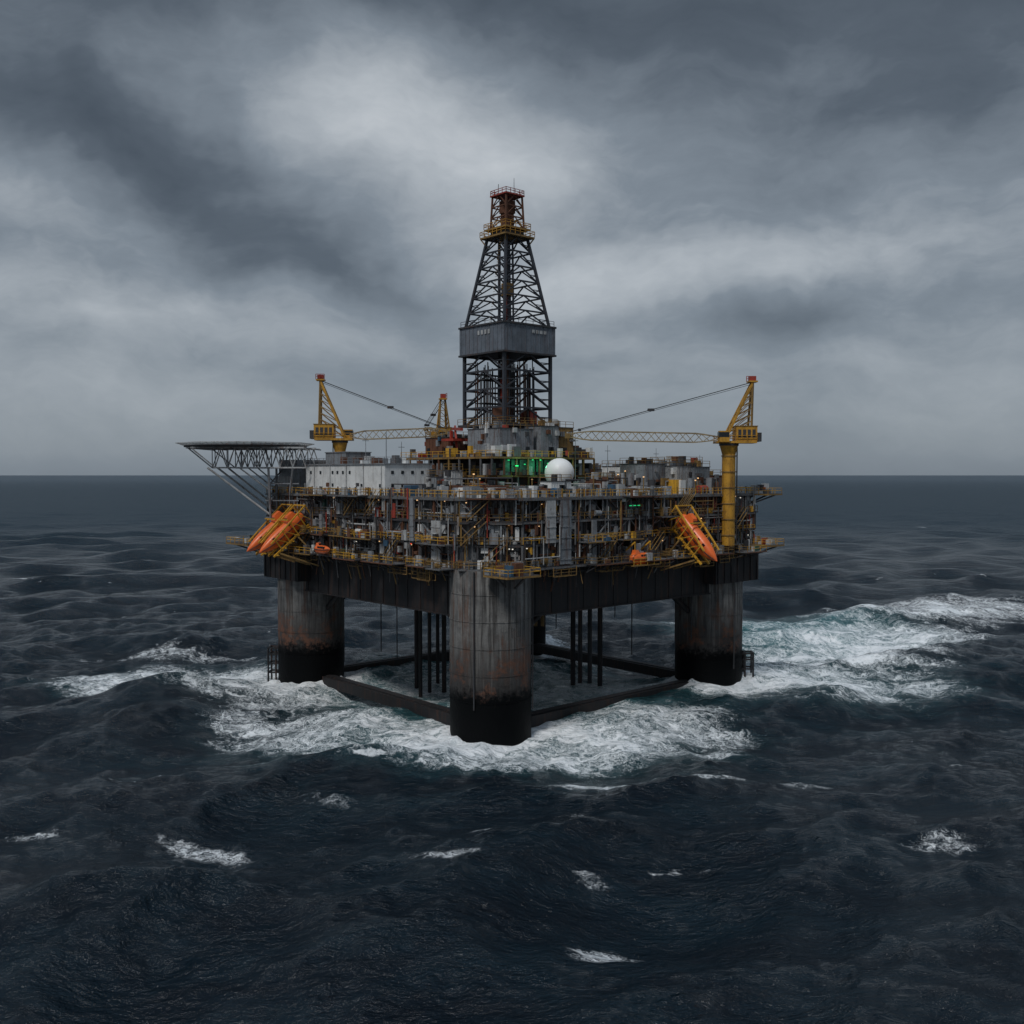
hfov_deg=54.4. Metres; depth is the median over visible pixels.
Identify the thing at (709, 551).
lifeboat
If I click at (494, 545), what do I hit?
oil platform
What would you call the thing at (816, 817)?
sea
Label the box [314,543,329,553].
rescue boat
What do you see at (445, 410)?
pedestal crane
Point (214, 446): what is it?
helideck
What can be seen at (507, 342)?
drilling derrick
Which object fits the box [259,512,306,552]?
lifeboat
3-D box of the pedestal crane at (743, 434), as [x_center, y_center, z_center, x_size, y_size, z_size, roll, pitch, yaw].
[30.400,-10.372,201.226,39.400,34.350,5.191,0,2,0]
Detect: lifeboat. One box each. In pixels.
[247,511,286,551]
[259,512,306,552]
[676,513,716,560]
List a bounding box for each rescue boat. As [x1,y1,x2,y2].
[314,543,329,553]
[628,550,648,564]
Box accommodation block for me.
[278,432,433,505]
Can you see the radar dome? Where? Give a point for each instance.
(559, 466)
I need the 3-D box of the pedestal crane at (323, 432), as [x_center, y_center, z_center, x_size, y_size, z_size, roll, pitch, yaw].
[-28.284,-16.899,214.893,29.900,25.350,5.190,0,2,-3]
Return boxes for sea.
[0,475,1023,1023]
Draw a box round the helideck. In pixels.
[176,441,320,521]
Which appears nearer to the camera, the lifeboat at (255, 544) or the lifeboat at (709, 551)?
the lifeboat at (709, 551)
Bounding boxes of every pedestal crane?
[310,374,449,451]
[424,393,451,445]
[565,376,761,545]
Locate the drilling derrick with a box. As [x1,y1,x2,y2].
[457,184,556,428]
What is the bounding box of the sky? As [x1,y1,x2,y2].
[0,0,1023,474]
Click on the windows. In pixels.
(392, 472)
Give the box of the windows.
[310,471,423,492]
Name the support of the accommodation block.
on the oil platform
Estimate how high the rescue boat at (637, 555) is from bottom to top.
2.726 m
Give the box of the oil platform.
[226,420,783,745]
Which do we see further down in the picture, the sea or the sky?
the sea
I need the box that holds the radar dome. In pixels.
[545,458,573,480]

